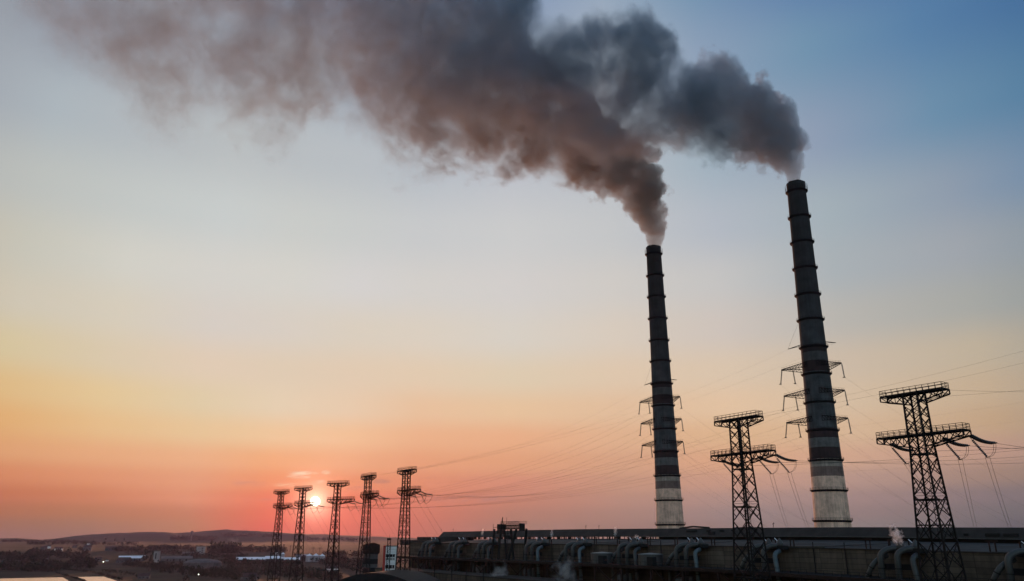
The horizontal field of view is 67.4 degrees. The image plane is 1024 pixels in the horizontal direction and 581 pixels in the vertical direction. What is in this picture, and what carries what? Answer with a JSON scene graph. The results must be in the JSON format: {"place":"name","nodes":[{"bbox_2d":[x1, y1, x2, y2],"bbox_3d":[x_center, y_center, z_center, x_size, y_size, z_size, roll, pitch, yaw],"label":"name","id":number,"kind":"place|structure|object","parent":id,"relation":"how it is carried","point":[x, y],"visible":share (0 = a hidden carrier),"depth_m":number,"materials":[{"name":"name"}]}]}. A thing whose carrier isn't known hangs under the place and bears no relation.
{"place":"outdoors","nodes":[
{"label":"outdoors","id":0,"kind":"place"},
{"bbox_2d":[0,577,67,580],"bbox_3d":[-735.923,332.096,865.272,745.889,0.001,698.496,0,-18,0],"label":"lagoon water","id":1,"kind":"structure","parent":0,"point":[37,579],"depth_m":987.94,"materials":[{"name":"white liquid"}]},
{"bbox_2d":[79,576,115,580],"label":"canal water","id":2,"kind":"structure","parent":0,"point":[102,578],"depth_m":1012.86,"materials":[{"name":"white liquid"}]},
{"bbox_2d":[137,573,150,578],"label":"house","id":3,"kind":"structure","parent":0,"point":[143,575],"depth_m":1014.43,"materials":[{"name":"grey"}]},
{"bbox_2d":[153,551,160,562],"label":"concrete tower","id":4,"kind":"structure","parent":0,"point":[156,557],"depth_m":1495.08,"materials":[{"name":"paint"}]},
{"bbox_2d":[0,529,496,580],"bbox_3d":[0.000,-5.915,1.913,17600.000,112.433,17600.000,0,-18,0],"label":"ground","id":5,"kind":"structure","parent":0,"point":[145,539],"depth_m":2211.18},
{"bbox_2d":[0,546,147,580],"bbox_3d":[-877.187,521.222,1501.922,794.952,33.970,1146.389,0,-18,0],"label":"lagoon scrub","id":6,"kind":"object","parent":5,"relation":"on","point":[77,559],"visible":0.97,"depth_m":1322.96,"materials":[{"name":"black plant"}]},
{"bbox_2d":[81,549,89,556],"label":"broadleaf tree","id":7,"kind":"object","parent":5,"relation":"on","point":[85,552],"visible":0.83,"depth_m":1670.13,"materials":[{"name":"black plant"}]},
{"bbox_2d":[83,545,92,550],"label":"house","id":8,"kind":"structure","parent":5,"relation":"on","point":[86,547],"depth_m":2071.99,"materials":[{"name":"grey"}]},
{"bbox_2d":[105,546,115,550],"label":"house","id":9,"kind":"structure","parent":5,"relation":"on","point":[108,548],"depth_m":2103.43,"materials":[{"name":"grey"}]},
{"bbox_2d":[116,557,131,563],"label":"house","id":10,"kind":"structure","parent":5,"relation":"on","point":[119,560],"depth_m":1461.68,"materials":[{"name":"grey"}]},
{"bbox_2d":[119,556,144,560],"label":"warehouse","id":11,"kind":"structure","parent":5,"relation":"on","point":[138,558],"depth_m":1551.34,"materials":[{"name":"metal"}]},
{"bbox_2d":[161,556,192,560],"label":"warehouse","id":12,"kind":"structure","parent":5,"relation":"on","point":[175,558],"depth_m":1568.36,"materials":[{"name":"metal"}]},
{"bbox_2d":[2,532,369,556],"bbox_3d":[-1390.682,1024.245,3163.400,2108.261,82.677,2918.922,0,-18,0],"label":"woodland","id":13,"kind":"object","parent":5,"relation":"on","point":[223,547],"visible":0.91,"depth_m":2242.37,"materials":[{"name":"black plant"}]},
{"bbox_2d":[196,546,205,553],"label":"silo block","id":14,"kind":"structure","parent":5,"relation":"on","point":[200,548],"depth_m":1893.77,"materials":[{"name":"paint"}]},
{"bbox_2d":[183,559,221,568],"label":"storage tank","id":15,"kind":"object","parent":5,"relation":"on","point":[206,563],"visible":0.88,"depth_m":1270.71,"materials":[{"name":"grey metal"}]},
{"bbox_2d":[122,547,363,580],"bbox_3d":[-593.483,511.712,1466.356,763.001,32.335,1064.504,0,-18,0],"label":"plain scrub","id":16,"kind":"object","parent":5,"relation":"on","point":[229,569],"visible":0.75,"depth_m":1270.07,"materials":[{"name":"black plant"}]},
{"bbox_2d":[240,573,257,579],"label":"house","id":17,"kind":"structure","parent":5,"relation":"on","point":[244,576],"depth_m":977.47,"materials":[{"name":"grey"}]},
{"bbox_2d":[236,557,265,561],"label":"warehouse","id":18,"kind":"structure","parent":5,"relation":"on","point":[249,558],"depth_m":1548.01,"materials":[{"name":"metal"}]},
{"bbox_2d":[265,556,279,560],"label":"warehouse","id":19,"kind":"structure","parent":5,"relation":"on","point":[272,557],"depth_m":1565.11,"materials":[{"name":"metal"}]},
{"bbox_2d":[267,489,297,580],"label":"lattice tower","id":20,"kind":"structure","parent":5,"relation":"on","point":[279,505],"depth_m":413.66,"materials":[{"name":"metal"}]},
{"bbox_2d":[314,411,781,508],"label":"power line","id":21,"kind":"object","parent":20,"relation":"attached to","point":[549,479],"visible":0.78,"depth_m":419.00,"materials":[{"name":"metal"}]},
{"bbox_2d":[312,412,791,508],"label":"power line","id":22,"kind":"object","parent":20,"relation":"attached to","point":[569,477],"visible":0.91,"depth_m":414.84,"materials":[{"name":"metal"}]},
{"bbox_2d":[308,410,830,508],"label":"power line","id":23,"kind":"object","parent":20,"relation":"attached to","point":[565,481],"visible":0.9,"depth_m":403.53,"materials":[{"name":"metal"}]},
{"bbox_2d":[281,557,299,561],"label":"warehouse","id":24,"kind":"structure","parent":5,"relation":"on","point":[289,558],"depth_m":1553.22,"materials":[{"name":"metal"}]},
{"bbox_2d":[288,485,324,580],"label":"lattice tower","id":25,"kind":"structure","parent":5,"relation":"on","point":[302,503],"depth_m":385.54,"materials":[{"name":"metal"}]},
{"bbox_2d":[314,457,724,508],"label":"power line","id":26,"kind":"object","parent":25,"relation":"attached to","point":[492,502],"visible":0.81,"depth_m":397.59,"materials":[{"name":"metal"}]},
{"bbox_2d":[337,464,712,507],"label":"power line","id":27,"kind":"object","parent":25,"relation":"attached to","point":[561,495],"visible":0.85,"depth_m":398.03,"materials":[{"name":"metal"}]},
{"bbox_2d":[353,433,848,507],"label":"power line","id":28,"kind":"object","parent":25,"relation":"attached to","point":[611,490],"visible":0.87,"depth_m":388.45,"materials":[{"name":"metal"}]},
{"bbox_2d":[305,554,311,561],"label":"grain silo","id":29,"kind":"object","parent":5,"relation":"on","point":[308,556],"visible":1,"depth_m":1571.67,"materials":[{"name":"metal"}]},
{"bbox_2d":[312,554,318,561],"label":"grain silo","id":30,"kind":"object","parent":5,"relation":"on","point":[315,556],"visible":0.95,"depth_m":1572.28,"materials":[{"name":"metal"}]},
{"bbox_2d":[325,565,337,570],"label":"house","id":31,"kind":"structure","parent":5,"relation":"on","point":[329,567],"depth_m":1212.53,"materials":[{"name":"grey"}]},
{"bbox_2d":[324,480,362,580],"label":"lattice tower","id":32,"kind":"structure","parent":5,"relation":"on","point":[335,500],"depth_m":352.09,"materials":[{"name":"metal"}]},
{"bbox_2d":[364,411,675,503],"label":"power line","id":33,"kind":"object","parent":32,"relation":"attached to","point":[518,473],"visible":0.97,"depth_m":412.71,"materials":[{"name":"metal"}]},
{"bbox_2d":[356,472,389,574],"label":"lattice tower","id":34,"kind":"structure","parent":5,"relation":"on","point":[368,497],"depth_m":310.91,"materials":[{"name":"metal"}]},
{"bbox_2d":[390,445,653,498],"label":"power line","id":35,"kind":"object","parent":34,"relation":"attached to","point":[524,484],"visible":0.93,"depth_m":369.27,"materials":[{"name":"metal"}]},
{"bbox_2d":[386,537,390,569],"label":"lattice mast","id":36,"kind":"object","parent":5,"relation":"on","point":[389,548],"visible":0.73,"depth_m":301.19,"materials":[{"name":"metal"}]},
{"bbox_2d":[338,569,440,580],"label":"barrel roofed hall","id":37,"kind":"structure","parent":5,"relation":"on","point":[400,575],"depth_m":252.67,"materials":[{"name":"metal"}]},
{"bbox_2d":[382,545,396,570],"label":"office block","id":38,"kind":"structure","parent":5,"relation":"on","point":[392,552],"depth_m":311.67,"materials":[{"name":"white concrete"}]},
{"bbox_2d":[395,466,432,570],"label":"lattice tower","id":39,"kind":"structure","parent":5,"relation":"on","point":[407,491],"depth_m":284.57,"materials":[{"name":"metal"}]},
{"bbox_2d":[447,457,677,496],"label":"power line","id":40,"kind":"object","parent":39,"relation":"attached to","point":[539,494],"visible":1,"depth_m":322.72,"materials":[{"name":"metal"}]},
{"bbox_2d":[375,564,583,580],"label":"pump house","id":41,"kind":"structure","parent":5,"relation":"on","point":[444,575],"depth_m":277.88,"materials":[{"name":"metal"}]},
{"bbox_2d":[639,244,685,538],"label":"chimney","id":42,"kind":"object","parent":5,"relation":"on","point":[668,500],"visible":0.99,"depth_m":510.64,"materials":[{"name":"concrete"}]},
{"bbox_2d":[397,553,1023,580],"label":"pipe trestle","id":43,"kind":"object","parent":5,"relation":"on","point":[803,575],"visible":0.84,"depth_m":212.11,"materials":[{"name":"metal"}]},
{"bbox_2d":[417,537,440,568],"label":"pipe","id":44,"kind":"object","parent":43,"relation":"on","point":[425,544],"visible":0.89,"depth_m":335.50,"materials":[{"name":"metal"}]},
{"bbox_2d":[443,537,468,570],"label":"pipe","id":45,"kind":"object","parent":43,"relation":"on","point":[461,543],"visible":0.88,"depth_m":316.01,"materials":[{"name":"metal"}]},
{"bbox_2d":[472,538,498,572],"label":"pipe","id":46,"kind":"object","parent":43,"relation":"on","point":[482,545],"visible":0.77,"depth_m":297.94,"materials":[{"name":"metal"}]},
{"bbox_2d":[490,517,527,559],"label":"gantry crane","id":47,"kind":"object","parent":43,"relation":"on","point":[501,528],"visible":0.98,"depth_m":284.17,"materials":[{"name":"metal"}]},
{"bbox_2d":[519,537,548,576],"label":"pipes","id":48,"kind":"object","parent":43,"relation":"on","point":[537,553],"visible":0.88,"depth_m":271.18,"materials":[{"name":"metal"}]},
{"bbox_2d":[557,537,591,579],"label":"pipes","id":49,"kind":"object","parent":43,"relation":"on","point":[571,546],"visible":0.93,"depth_m":253.06,"materials":[{"name":"metal"}]},
{"bbox_2d":[591,552,612,563],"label":"water tank","id":50,"kind":"object","parent":43,"relation":"on","point":[597,557],"visible":0.93,"depth_m":236.17,"materials":[{"name":"metal"}]},
{"bbox_2d":[611,537,647,580],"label":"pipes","id":51,"kind":"object","parent":43,"relation":"on","point":[639,544],"visible":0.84,"depth_m":232.04,"materials":[{"name":"metal"}]},
{"bbox_2d":[638,553,662,565],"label":"water tank","id":52,"kind":"object","parent":43,"relation":"on","point":[645,559],"visible":0.98,"depth_m":219.23,"materials":[{"name":"metal"}]},
{"bbox_2d":[665,537,708,580],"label":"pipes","id":53,"kind":"object","parent":43,"relation":"on","point":[692,543],"visible":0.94,"depth_m":212.95,"materials":[{"name":"metal"}]},
{"bbox_2d":[739,538,788,580],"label":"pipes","id":54,"kind":"object","parent":43,"relation":"on","point":[778,546],"visible":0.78,"depth_m":191.81,"materials":[{"name":"metal"}]},
{"bbox_2d":[865,539,926,579],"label":"industrial pipes","id":55,"kind":"object","parent":43,"relation":"on","point":[899,548],"visible":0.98,"depth_m":164.62,"materials":[{"name":"metal"}]},
{"bbox_2d":[990,541,1023,580],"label":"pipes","id":56,"kind":"object","parent":43,"relation":"on","point":[1006,564],"visible":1,"depth_m":146.26,"materials":[{"name":"metal"}]},
{"bbox_2d":[400,522,1023,580],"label":"boiler hall","id":57,"kind":"structure","parent":5,"relation":"on","point":[849,550],"depth_m":218.96,"materials":[{"name":"grey concrete"}]},
{"bbox_2d":[710,410,797,580],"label":"lattice tower","id":58,"kind":"structure","parent":5,"relation":"on","point":[742,460],"depth_m":161.13,"materials":[{"name":"metal"}]},
{"bbox_2d":[753,450,1016,465],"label":"power line","id":59,"kind":"object","parent":58,"relation":"attached to","point":[880,460],"visible":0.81,"depth_m":184.89,"materials":[{"name":"metal"}]},
{"bbox_2d":[767,365,1012,415],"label":"power line","id":60,"kind":"object","parent":58,"relation":"attached to","point":[878,394],"visible":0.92,"depth_m":182.24,"materials":[{"name":"metal"}]},
{"bbox_2d":[764,351,1021,413],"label":"power line","id":61,"kind":"object","parent":58,"relation":"attached to","point":[883,386],"visible":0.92,"depth_m":198.12,"materials":[{"name":"metal"}]},
{"bbox_2d":[781,457,1011,462],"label":"power line","id":62,"kind":"object","parent":58,"relation":"attached to","point":[870,462],"visible":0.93,"depth_m":172.75,"materials":[{"name":"metal"}]},
{"bbox_2d":[811,461,1010,463],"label":"power line","id":63,"kind":"object","parent":58,"relation":"attached to","point":[886,463],"visible":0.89,"depth_m":169.59,"materials":[{"name":"metal"}]},
{"bbox_2d":[779,179,852,526],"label":"chimney","id":64,"kind":"object","parent":5,"relation":"on","point":[829,490],"visible":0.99,"depth_m":411.44,"materials":[{"name":"concrete"}]},
{"bbox_2d":[876,381,996,580],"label":"lattice tower","id":65,"kind":"structure","parent":5,"relation":"on","point":[908,435],"depth_m":132.16,"materials":[{"name":"metal"}]},
{"bbox_2d":[363,542,379,573],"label":"coal hopper tower","id":66,"kind":"structure","parent":0,"point":[375,547],"depth_m":397.88,"materials":[{"name":"metal"}]},
{"bbox_2d":[0,0,1023,539],"label":"sky","id":67,"kind":"structure","parent":0,"point":[250,250],"materials":[{"name":"blue"}]}
]}

